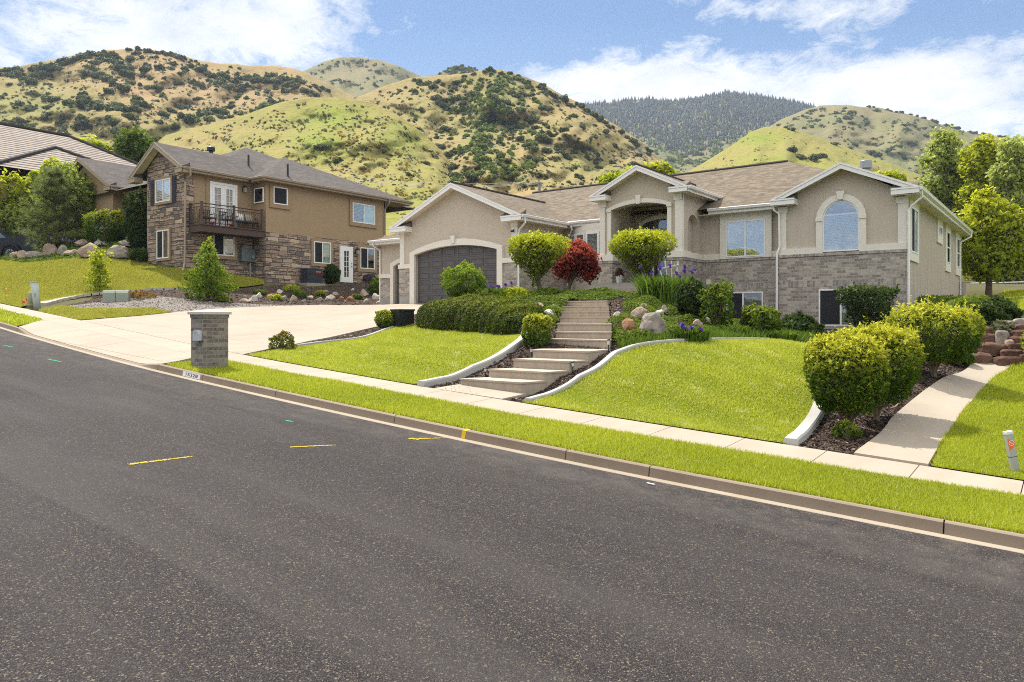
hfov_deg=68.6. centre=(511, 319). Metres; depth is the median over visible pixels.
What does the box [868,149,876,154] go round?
juniper tree
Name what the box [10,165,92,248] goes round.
pine tree
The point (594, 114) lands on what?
juniper tree
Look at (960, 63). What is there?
sky
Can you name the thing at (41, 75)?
juniper tree
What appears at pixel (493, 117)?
oak brush
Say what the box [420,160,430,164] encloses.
juniper tree
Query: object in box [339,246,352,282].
side door
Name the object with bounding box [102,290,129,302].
utility box
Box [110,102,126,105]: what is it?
juniper tree
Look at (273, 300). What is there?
bark chips
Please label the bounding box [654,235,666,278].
front door
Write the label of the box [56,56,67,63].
juniper tree
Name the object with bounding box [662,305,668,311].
boulder
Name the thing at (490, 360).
lawn edging
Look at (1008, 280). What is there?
bush
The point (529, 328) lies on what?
golden shrub
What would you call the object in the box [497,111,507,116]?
oak brush
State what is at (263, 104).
oak brush
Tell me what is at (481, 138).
oak brush
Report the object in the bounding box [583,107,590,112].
juniper tree
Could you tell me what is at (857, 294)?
clipped shrub
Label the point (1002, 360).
wall rock
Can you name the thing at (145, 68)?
juniper tree
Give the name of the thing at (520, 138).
juniper tree
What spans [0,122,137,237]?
house
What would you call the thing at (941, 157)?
poplar tree
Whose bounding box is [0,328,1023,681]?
road
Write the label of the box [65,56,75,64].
juniper tree
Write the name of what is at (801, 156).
juniper tree
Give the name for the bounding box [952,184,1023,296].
young maple
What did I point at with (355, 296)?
creeping plant
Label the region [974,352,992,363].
wall rock
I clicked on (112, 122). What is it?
juniper tree
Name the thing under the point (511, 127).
juniper tree
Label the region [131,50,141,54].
juniper tree
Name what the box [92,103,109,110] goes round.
juniper tree
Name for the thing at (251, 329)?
driveway
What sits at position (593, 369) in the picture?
lawn edging
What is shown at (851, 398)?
golden shrub
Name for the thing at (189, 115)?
juniper tree
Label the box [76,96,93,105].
juniper tree
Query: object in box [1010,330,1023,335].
wall rock
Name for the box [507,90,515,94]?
juniper tree
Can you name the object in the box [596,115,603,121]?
juniper tree
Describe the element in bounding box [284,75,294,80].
juniper tree
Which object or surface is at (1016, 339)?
wall rock
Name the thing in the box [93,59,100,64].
juniper tree
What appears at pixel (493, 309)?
hedge
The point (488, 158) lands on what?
oak brush
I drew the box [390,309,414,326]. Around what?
planter
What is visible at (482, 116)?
oak brush
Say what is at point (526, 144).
juniper tree
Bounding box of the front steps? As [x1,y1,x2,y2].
[434,300,612,399]
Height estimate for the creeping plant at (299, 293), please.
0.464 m
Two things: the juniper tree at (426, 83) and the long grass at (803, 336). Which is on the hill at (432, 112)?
the juniper tree at (426, 83)
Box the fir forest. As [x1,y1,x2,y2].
[585,89,815,158]
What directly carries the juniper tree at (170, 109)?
on the hill at (174, 96)
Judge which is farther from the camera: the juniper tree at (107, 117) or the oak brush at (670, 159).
the oak brush at (670, 159)
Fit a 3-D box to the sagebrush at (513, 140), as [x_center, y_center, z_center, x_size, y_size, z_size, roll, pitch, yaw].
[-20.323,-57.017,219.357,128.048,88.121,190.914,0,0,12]
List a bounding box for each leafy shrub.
[0,201,35,237]
[674,275,707,317]
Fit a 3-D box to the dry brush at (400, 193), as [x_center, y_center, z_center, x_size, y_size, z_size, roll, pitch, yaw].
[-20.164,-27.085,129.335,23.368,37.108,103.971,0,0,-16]
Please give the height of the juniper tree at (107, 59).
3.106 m
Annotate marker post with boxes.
[1002,430,1019,471]
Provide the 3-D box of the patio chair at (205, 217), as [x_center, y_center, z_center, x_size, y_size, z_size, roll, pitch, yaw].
[-15.866,-5.335,39.110,0.600,0.870,0.600,0,0,37]
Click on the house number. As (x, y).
(191, 375)
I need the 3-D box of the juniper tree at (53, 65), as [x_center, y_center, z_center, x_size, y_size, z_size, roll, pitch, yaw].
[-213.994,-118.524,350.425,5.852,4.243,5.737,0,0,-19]
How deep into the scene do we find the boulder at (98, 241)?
44.20 m
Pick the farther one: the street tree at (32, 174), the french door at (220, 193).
the street tree at (32, 174)
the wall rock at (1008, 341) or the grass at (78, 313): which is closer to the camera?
the wall rock at (1008, 341)
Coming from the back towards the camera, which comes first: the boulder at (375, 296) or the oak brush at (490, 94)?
the oak brush at (490, 94)
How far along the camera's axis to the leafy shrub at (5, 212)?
48.95 m
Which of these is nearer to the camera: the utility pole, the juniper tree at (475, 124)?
the utility pole
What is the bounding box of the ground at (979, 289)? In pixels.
[1,279,1023,527]
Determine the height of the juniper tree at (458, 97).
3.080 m
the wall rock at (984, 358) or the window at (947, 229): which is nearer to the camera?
the wall rock at (984, 358)
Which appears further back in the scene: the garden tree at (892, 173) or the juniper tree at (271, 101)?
the juniper tree at (271, 101)
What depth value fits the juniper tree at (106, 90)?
295.88 m
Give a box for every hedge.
[415,293,544,335]
[915,293,993,325]
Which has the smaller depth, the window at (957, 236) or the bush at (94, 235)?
the window at (957, 236)
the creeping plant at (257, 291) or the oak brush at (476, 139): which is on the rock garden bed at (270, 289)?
the creeping plant at (257, 291)
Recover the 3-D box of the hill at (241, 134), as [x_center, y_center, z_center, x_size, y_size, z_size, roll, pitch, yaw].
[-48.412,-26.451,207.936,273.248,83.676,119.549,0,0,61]
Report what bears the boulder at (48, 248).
on the planted bank
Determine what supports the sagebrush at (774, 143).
on the hill at (739, 152)
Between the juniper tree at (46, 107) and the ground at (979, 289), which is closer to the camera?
the ground at (979, 289)
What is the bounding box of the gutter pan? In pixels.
[0,327,1023,553]
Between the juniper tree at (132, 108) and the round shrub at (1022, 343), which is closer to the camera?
the round shrub at (1022, 343)
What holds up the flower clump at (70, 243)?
on the planted bank
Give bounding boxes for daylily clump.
[703,324,752,334]
[764,328,799,340]
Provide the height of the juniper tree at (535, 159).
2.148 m
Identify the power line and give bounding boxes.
[327,172,525,183]
[349,179,530,185]
[358,182,534,186]
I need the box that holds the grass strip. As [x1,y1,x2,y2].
[208,373,1020,533]
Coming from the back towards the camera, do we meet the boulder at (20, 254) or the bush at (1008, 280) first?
the bush at (1008, 280)
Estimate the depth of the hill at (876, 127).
570.95 m
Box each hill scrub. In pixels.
[0,51,356,129]
[365,75,651,189]
[447,72,543,189]
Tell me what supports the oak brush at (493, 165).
on the hill at (432, 112)
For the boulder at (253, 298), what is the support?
on the rock garden bed at (270, 289)
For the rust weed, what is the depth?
32.02 m
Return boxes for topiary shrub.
[506,229,570,288]
[607,226,678,290]
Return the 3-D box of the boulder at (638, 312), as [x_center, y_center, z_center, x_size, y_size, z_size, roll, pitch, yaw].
[3.228,-0.179,19.012,0.454,0.307,0.358,0,0,-13]
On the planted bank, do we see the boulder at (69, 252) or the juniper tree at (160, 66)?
the boulder at (69, 252)
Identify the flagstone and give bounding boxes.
[41,301,52,305]
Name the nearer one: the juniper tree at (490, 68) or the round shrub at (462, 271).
the round shrub at (462, 271)
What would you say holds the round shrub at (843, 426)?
on the garden bed at (613, 344)
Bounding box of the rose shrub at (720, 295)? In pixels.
[696,277,736,326]
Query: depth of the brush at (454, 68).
514.00 m
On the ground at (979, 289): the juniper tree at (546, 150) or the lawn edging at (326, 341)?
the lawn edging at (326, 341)
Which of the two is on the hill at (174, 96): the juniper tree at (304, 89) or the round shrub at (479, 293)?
the juniper tree at (304, 89)
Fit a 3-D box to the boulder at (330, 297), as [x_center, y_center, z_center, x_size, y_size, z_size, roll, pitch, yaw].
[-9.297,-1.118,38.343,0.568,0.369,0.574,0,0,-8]
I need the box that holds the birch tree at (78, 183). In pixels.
[29,158,100,234]
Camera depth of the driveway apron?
19.36 m
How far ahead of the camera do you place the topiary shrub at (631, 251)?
26.39 m
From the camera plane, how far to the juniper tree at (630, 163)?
249.26 m
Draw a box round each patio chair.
[199,209,215,224]
[219,211,232,225]
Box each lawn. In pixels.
[2,260,260,306]
[41,308,167,319]
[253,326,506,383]
[526,341,821,442]
[937,364,1023,479]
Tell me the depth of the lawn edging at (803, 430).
11.48 m
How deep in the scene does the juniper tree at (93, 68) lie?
332.79 m
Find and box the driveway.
[81,304,424,354]
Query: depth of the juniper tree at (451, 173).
174.82 m
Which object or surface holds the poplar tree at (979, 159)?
on the ground at (979, 289)
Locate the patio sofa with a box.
[232,213,258,228]
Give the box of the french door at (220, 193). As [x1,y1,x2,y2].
[210,181,236,226]
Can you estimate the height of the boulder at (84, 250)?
0.861 m
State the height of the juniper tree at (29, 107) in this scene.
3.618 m
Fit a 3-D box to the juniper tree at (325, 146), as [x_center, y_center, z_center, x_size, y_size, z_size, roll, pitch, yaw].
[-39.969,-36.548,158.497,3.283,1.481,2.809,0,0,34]
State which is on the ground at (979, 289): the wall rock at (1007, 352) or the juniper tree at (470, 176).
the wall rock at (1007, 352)
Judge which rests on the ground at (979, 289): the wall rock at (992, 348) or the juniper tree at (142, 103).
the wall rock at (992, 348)
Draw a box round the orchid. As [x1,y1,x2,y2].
[838,229,847,249]
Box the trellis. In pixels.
[658,261,678,276]
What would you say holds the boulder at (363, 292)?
on the rock garden bed at (270, 289)
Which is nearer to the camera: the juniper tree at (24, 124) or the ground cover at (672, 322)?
the ground cover at (672, 322)
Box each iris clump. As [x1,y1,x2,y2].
[473,281,517,295]
[622,264,700,303]
[668,322,714,341]
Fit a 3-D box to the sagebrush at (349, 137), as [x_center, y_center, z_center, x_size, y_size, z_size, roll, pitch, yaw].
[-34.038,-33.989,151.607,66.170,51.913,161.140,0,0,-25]
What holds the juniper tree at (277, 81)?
on the hill at (174, 96)
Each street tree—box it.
[0,166,31,230]
[20,156,59,229]
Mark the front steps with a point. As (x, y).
(583, 325)
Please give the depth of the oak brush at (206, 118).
276.25 m
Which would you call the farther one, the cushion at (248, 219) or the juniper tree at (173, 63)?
the juniper tree at (173, 63)
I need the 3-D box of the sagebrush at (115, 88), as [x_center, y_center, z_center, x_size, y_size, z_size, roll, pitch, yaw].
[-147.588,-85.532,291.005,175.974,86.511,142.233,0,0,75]
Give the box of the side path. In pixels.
[854,363,1010,466]
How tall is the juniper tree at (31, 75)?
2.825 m
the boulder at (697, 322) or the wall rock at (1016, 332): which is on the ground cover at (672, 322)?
the boulder at (697, 322)
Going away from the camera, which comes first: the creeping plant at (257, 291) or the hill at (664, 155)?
the creeping plant at (257, 291)
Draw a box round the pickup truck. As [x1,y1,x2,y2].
[0,228,44,255]
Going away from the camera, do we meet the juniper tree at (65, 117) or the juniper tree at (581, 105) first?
the juniper tree at (65, 117)
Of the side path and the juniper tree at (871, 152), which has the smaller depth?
the side path
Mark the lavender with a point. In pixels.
(370, 276)
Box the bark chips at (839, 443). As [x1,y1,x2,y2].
[245,294,969,454]
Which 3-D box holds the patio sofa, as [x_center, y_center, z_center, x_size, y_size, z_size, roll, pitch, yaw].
[-14.530,-5.335,40.890,0.600,0.870,1.250,0,0,37]
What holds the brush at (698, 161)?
on the hill at (664, 155)
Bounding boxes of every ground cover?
[0,231,177,267]
[472,287,583,327]
[550,289,637,299]
[574,287,633,291]
[604,291,753,340]
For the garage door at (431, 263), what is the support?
in the house at (768, 234)
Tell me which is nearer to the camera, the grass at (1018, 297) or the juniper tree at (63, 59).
the grass at (1018, 297)
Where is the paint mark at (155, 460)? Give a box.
[127,456,188,464]
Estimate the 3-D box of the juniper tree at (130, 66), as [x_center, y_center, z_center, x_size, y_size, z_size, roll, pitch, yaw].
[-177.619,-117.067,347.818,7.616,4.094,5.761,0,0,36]
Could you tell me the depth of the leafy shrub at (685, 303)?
19.78 m
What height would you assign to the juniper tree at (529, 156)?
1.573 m
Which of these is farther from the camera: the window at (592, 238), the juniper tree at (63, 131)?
the juniper tree at (63, 131)
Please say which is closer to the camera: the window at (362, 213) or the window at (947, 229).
the window at (947, 229)
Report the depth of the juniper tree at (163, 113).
278.77 m
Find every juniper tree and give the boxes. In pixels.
[0,67,12,71]
[1,118,14,124]
[9,65,24,71]
[15,71,25,76]
[15,116,26,122]
[18,76,30,79]
[18,122,29,126]
[23,104,37,111]
[24,77,37,84]
[28,72,40,78]
[32,71,45,77]
[38,63,49,69]
[39,70,52,77]
[42,104,53,109]
[46,96,60,102]
[48,62,59,69]
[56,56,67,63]
[57,128,69,134]
[58,115,70,119]
[62,99,76,106]
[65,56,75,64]
[71,117,91,130]
[74,113,85,120]
[75,53,93,58]
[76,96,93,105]
[81,69,89,75]
[84,50,92,55]
[84,100,103,108]
[90,72,101,78]
[91,65,99,71]
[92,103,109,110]
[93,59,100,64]
[100,74,117,81]
[103,57,112,61]
[103,88,114,94]
[104,52,115,59]
[104,104,124,111]
[104,115,112,120]
[105,50,118,56]
[107,118,121,126]
[108,62,128,70]
[108,79,118,86]
[109,126,120,133]
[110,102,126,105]
[111,59,123,64]
[113,129,123,138]
[115,83,130,92]
[117,69,136,78]
[121,112,139,120]
[122,105,142,113]
[124,63,134,70]
[125,55,133,60]
[130,100,151,108]
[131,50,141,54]
[132,95,143,99]
[138,65,152,71]
[142,48,152,52]
[150,84,163,90]
[153,63,164,69]
[157,110,170,117]
[166,107,176,112]
[167,61,178,64]
[172,123,179,128]
[173,80,184,84]
[174,103,190,109]
[176,112,190,122]
[185,113,194,121]
[186,63,196,67]
[190,78,205,87]
[192,65,207,72]
[195,109,213,116]
[204,71,216,75]
[209,107,224,115]
[217,71,228,76]
[222,74,229,80]
[224,103,235,108]
[232,77,240,83]
[238,82,252,87]
[249,76,262,82]
[261,77,271,83]
[264,72,277,76]
[267,98,276,103]
[271,78,283,83]
[280,87,288,92]
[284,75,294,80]
[294,76,305,81]
[300,87,309,92]
[311,91,319,97]
[312,145,321,148]
[317,143,329,149]
[332,157,343,162]
[415,78,422,84]
[419,81,429,85]
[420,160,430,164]
[428,83,438,88]
[430,95,438,99]
[436,144,445,148]
[439,102,447,107]
[439,125,451,131]
[444,150,456,157]
[448,163,456,169]
[448,171,462,176]
[453,94,461,99]
[458,100,466,105]
[458,148,469,154]
[464,172,475,179]
[473,119,488,126]
[485,66,493,71]
[494,97,505,104]
[496,139,505,145]
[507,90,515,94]
[507,124,516,130]
[511,93,521,97]
[515,135,524,141]
[516,124,524,128]
[521,142,532,146]
[523,154,532,158]
[524,145,538,152]
[531,125,539,129]
[532,157,540,162]
[535,132,547,142]
[538,105,545,109]
[542,147,551,152]
[543,105,550,110]
[545,130,555,136]
[553,147,563,151]
[558,126,569,131]
[559,94,568,101]
[560,151,568,156]
[574,173,584,179]
[577,102,584,107]
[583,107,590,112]
[589,111,598,116]
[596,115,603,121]
[602,128,609,134]
[626,161,639,165]
[786,145,797,152]
[795,154,807,159]
[808,154,818,161]
[817,153,827,158]
[843,115,853,119]
[846,110,856,114]
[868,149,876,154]
[873,151,882,156]
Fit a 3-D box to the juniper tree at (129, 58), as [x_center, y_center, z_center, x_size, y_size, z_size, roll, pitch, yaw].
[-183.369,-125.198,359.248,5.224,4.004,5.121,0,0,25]
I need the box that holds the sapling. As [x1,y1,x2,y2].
[80,246,113,290]
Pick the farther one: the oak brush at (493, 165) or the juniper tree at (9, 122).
the juniper tree at (9, 122)
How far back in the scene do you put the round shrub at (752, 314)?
18.68 m
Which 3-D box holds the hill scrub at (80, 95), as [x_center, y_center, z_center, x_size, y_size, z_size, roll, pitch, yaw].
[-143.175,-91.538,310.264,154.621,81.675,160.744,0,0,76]
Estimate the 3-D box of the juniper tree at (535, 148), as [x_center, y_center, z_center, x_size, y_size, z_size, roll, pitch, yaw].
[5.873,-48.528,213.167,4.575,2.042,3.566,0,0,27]
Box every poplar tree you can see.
[914,125,972,218]
[952,133,1015,239]
[985,134,1023,218]
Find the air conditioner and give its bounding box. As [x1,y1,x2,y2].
[298,268,324,285]
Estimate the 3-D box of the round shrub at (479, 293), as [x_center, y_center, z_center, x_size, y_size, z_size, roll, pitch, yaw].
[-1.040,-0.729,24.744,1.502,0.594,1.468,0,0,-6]
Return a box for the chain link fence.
[967,282,1022,286]
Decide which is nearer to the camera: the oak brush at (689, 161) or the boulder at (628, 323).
the boulder at (628, 323)
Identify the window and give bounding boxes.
[154,175,172,205]
[156,227,170,260]
[209,235,236,259]
[254,187,263,203]
[269,183,290,209]
[311,238,332,266]
[349,198,377,228]
[357,244,376,272]
[575,232,584,243]
[585,231,599,268]
[720,211,771,258]
[726,291,762,318]
[816,194,866,252]
[819,289,863,325]
[909,198,918,262]
[936,218,942,244]
[945,224,950,272]
[955,232,960,275]
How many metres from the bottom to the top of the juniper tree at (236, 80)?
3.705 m
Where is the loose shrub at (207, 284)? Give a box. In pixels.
[177,236,238,301]
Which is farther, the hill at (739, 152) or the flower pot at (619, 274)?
the hill at (739, 152)
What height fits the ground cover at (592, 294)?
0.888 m
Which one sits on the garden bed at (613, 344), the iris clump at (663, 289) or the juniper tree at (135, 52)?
the iris clump at (663, 289)
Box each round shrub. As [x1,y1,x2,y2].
[129,247,147,260]
[323,264,340,283]
[440,260,486,296]
[462,289,498,296]
[503,286,530,297]
[738,302,782,332]
[831,419,864,438]
[946,353,975,365]
[972,294,1023,322]
[988,319,1015,333]
[1020,332,1023,353]
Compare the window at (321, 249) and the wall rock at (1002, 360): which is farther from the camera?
the window at (321, 249)
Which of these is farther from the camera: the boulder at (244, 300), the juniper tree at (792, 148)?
the juniper tree at (792, 148)
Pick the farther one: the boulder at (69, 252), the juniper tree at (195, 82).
the juniper tree at (195, 82)
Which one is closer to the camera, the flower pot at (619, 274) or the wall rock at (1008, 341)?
the wall rock at (1008, 341)
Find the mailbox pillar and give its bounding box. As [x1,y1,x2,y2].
[187,309,231,368]
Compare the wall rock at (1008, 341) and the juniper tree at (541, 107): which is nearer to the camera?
the wall rock at (1008, 341)
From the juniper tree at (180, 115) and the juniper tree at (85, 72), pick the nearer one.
the juniper tree at (180, 115)
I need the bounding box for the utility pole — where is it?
[535,180,541,190]
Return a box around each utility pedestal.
[27,292,32,308]
[30,281,40,309]
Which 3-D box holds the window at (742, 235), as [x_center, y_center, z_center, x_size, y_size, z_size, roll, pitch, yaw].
[9.117,-3.295,29.281,2.040,1.770,0.120,0,0,37]
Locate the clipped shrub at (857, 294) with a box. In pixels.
[833,280,900,329]
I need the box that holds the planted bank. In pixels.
[3,238,146,262]
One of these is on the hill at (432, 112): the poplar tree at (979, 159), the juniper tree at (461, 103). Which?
the juniper tree at (461, 103)
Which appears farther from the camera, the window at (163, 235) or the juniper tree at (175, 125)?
the juniper tree at (175, 125)
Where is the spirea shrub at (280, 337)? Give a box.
[268,330,297,349]
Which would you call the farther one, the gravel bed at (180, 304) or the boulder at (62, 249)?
the boulder at (62, 249)
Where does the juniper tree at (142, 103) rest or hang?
on the hill at (174, 96)
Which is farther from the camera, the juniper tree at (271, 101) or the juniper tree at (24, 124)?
the juniper tree at (271, 101)
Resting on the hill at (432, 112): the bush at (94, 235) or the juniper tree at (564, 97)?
the juniper tree at (564, 97)
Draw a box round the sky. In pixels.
[0,0,1023,137]
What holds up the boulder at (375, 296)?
on the rock garden bed at (270, 289)
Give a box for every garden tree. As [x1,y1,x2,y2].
[76,133,114,152]
[111,124,158,162]
[597,159,679,182]
[875,169,908,181]
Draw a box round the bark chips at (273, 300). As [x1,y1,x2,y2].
[73,283,379,304]
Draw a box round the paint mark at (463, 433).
[461,429,469,438]
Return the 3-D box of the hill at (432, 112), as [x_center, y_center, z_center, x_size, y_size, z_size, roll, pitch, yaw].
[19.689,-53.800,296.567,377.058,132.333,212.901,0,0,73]
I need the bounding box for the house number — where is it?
[182,371,199,379]
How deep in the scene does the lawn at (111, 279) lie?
36.25 m
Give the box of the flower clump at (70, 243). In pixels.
[61,237,77,247]
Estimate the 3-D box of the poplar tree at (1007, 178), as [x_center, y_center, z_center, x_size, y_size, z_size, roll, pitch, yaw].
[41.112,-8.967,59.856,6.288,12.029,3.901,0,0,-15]
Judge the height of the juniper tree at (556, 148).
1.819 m
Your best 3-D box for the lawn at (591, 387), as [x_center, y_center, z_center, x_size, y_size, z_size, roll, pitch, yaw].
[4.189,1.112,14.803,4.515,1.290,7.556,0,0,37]
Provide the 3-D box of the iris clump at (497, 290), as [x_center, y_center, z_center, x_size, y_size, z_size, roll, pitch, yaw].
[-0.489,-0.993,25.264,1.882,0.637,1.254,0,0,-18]
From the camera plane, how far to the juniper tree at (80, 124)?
270.22 m
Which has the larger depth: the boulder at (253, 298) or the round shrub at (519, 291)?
the boulder at (253, 298)
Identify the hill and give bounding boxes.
[0,49,354,147]
[158,97,450,235]
[304,57,420,96]
[355,69,672,196]
[434,67,478,75]
[595,93,808,172]
[688,126,993,280]
[770,105,1022,177]
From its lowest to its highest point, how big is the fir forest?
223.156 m
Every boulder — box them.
[16,250,25,258]
[24,251,42,257]
[43,243,57,255]
[57,245,67,253]
[62,249,78,255]
[74,239,88,245]
[77,242,98,257]
[94,238,109,245]
[106,245,129,257]
[117,240,130,245]
[239,298,250,301]
[249,295,257,300]
[290,295,297,301]
[325,294,335,300]
[346,296,354,300]
[359,289,368,295]
[363,298,369,303]
[372,293,378,298]
[544,309,555,314]
[622,318,635,329]
[630,307,646,318]
[639,312,665,333]
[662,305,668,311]
[693,319,702,324]
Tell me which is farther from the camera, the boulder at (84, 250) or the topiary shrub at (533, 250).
the boulder at (84, 250)
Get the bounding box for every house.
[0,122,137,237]
[59,142,414,283]
[367,160,973,331]
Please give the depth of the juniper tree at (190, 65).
367.35 m
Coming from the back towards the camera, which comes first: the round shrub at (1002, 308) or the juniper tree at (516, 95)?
the juniper tree at (516, 95)
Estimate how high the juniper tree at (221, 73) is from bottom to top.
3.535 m
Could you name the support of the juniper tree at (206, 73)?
on the hill at (174, 96)
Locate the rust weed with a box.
[130,289,155,298]
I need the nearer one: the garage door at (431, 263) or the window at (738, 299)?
the window at (738, 299)
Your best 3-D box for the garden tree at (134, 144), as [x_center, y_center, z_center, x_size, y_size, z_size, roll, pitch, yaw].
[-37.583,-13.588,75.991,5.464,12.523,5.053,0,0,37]
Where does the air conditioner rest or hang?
on the ground at (979, 289)
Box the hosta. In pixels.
[779,311,825,336]
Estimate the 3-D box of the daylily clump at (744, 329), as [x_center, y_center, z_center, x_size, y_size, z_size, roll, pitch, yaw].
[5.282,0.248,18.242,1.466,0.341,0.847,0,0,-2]
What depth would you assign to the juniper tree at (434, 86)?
307.31 m
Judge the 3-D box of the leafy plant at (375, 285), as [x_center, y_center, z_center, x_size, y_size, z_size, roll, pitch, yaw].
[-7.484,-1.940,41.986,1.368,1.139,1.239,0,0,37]
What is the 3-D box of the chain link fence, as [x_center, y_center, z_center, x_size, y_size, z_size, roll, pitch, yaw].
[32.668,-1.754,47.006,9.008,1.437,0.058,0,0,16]
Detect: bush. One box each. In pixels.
[82,208,128,243]
[992,273,1016,283]
[1012,270,1023,283]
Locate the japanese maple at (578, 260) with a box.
[549,238,602,288]
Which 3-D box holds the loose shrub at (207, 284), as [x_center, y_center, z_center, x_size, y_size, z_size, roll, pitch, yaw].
[-13.368,-2.113,32.820,2.479,3.099,2.263,0,0,37]
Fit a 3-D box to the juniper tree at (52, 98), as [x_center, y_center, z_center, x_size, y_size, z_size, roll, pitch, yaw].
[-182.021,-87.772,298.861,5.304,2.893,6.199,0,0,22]
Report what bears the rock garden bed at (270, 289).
on the ground at (979, 289)
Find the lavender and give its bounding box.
[362,273,375,281]
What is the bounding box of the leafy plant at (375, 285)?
[367,275,378,293]
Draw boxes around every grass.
[0,307,41,324]
[39,304,172,319]
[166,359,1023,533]
[615,325,818,347]
[992,289,1023,309]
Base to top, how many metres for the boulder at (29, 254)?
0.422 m
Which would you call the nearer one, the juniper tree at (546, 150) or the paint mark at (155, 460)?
the paint mark at (155, 460)
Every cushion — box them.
[235,213,243,220]
[245,214,253,221]
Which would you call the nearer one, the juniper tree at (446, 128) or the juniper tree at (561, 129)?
the juniper tree at (561, 129)
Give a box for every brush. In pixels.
[202,115,212,121]
[260,101,270,107]
[310,58,409,89]
[320,126,436,214]
[432,64,477,75]
[469,137,483,142]
[469,142,482,148]
[471,135,483,140]
[474,149,485,155]
[475,133,489,138]
[478,112,491,119]
[478,154,492,162]
[484,163,497,169]
[485,115,495,121]
[485,167,497,173]
[486,92,498,97]
[488,86,499,92]
[491,81,502,87]
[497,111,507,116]
[627,122,756,172]
[666,156,674,161]
[683,158,692,163]
[692,150,703,155]
[776,107,1017,173]
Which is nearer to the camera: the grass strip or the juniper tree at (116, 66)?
the grass strip
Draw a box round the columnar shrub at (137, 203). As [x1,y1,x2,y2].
[122,186,146,248]
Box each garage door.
[397,264,399,303]
[418,245,496,303]
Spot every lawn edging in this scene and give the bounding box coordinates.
[295,326,394,345]
[417,326,525,386]
[524,338,689,403]
[708,337,769,339]
[783,401,824,445]
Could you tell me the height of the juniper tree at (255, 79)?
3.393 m
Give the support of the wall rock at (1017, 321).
on the ground at (979, 289)
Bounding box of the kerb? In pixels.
[0,322,1023,549]
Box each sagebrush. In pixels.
[0,54,314,140]
[174,102,451,217]
[374,77,652,191]
[706,136,916,179]
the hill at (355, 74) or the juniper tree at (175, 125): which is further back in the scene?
the hill at (355, 74)
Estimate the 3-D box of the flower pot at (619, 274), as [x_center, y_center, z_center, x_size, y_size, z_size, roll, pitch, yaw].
[4.315,-1.790,30.219,0.388,0.632,0.402,0,0,-24]
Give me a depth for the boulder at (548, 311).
20.60 m
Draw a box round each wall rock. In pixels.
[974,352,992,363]
[977,342,1006,355]
[981,333,994,342]
[984,327,996,333]
[992,356,1020,364]
[995,330,1009,343]
[999,349,1023,356]
[1004,339,1013,343]
[1005,343,1023,350]
[1007,336,1022,342]
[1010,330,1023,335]
[1012,318,1023,324]
[1015,324,1023,329]
[1019,354,1023,362]
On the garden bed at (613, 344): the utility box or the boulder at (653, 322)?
the boulder at (653, 322)
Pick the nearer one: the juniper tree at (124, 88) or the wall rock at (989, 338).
the wall rock at (989, 338)
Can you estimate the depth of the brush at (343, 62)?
738.04 m
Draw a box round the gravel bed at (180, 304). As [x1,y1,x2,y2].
[72,296,293,311]
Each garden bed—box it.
[69,283,379,304]
[249,295,969,454]
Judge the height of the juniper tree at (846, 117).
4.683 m
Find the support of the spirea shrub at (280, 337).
on the garden bed at (613, 344)
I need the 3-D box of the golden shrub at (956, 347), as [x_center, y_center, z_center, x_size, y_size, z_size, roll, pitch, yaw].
[8.428,0.333,15.130,1.982,1.710,1.813,0,0,37]
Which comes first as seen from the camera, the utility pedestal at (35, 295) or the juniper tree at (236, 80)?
the utility pedestal at (35, 295)
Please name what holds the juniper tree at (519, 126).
on the hill at (432, 112)
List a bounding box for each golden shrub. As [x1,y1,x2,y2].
[374,308,393,328]
[521,312,552,347]
[800,325,895,430]
[836,316,928,421]
[880,295,987,377]
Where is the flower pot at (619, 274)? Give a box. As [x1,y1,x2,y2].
[615,268,624,282]
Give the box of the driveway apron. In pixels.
[19,320,190,364]
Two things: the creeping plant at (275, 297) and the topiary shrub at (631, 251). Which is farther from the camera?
the creeping plant at (275, 297)
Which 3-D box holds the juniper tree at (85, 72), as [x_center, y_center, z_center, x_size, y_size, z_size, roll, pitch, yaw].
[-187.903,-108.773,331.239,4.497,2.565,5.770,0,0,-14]
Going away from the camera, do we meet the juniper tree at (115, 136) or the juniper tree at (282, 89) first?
the juniper tree at (115, 136)
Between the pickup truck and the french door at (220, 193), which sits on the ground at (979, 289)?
the pickup truck
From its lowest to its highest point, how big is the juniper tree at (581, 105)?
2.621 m
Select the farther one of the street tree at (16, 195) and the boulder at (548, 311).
the street tree at (16, 195)
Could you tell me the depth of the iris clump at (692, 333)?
16.34 m
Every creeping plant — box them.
[214,295,228,301]
[253,289,267,294]
[269,294,282,299]
[283,284,300,290]
[289,290,307,297]
[313,290,326,295]
[352,294,363,298]
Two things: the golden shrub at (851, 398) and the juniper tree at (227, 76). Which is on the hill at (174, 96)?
the juniper tree at (227, 76)
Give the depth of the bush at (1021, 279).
53.15 m
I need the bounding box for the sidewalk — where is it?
[0,303,1023,494]
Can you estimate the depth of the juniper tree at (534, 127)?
253.87 m
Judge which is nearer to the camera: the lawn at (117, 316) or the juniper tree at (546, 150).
the lawn at (117, 316)
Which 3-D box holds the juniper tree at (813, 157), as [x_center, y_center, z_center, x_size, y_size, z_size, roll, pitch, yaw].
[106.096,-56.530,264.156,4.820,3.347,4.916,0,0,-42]
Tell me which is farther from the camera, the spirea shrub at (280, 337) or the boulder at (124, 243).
the boulder at (124, 243)
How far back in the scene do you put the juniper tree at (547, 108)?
276.68 m

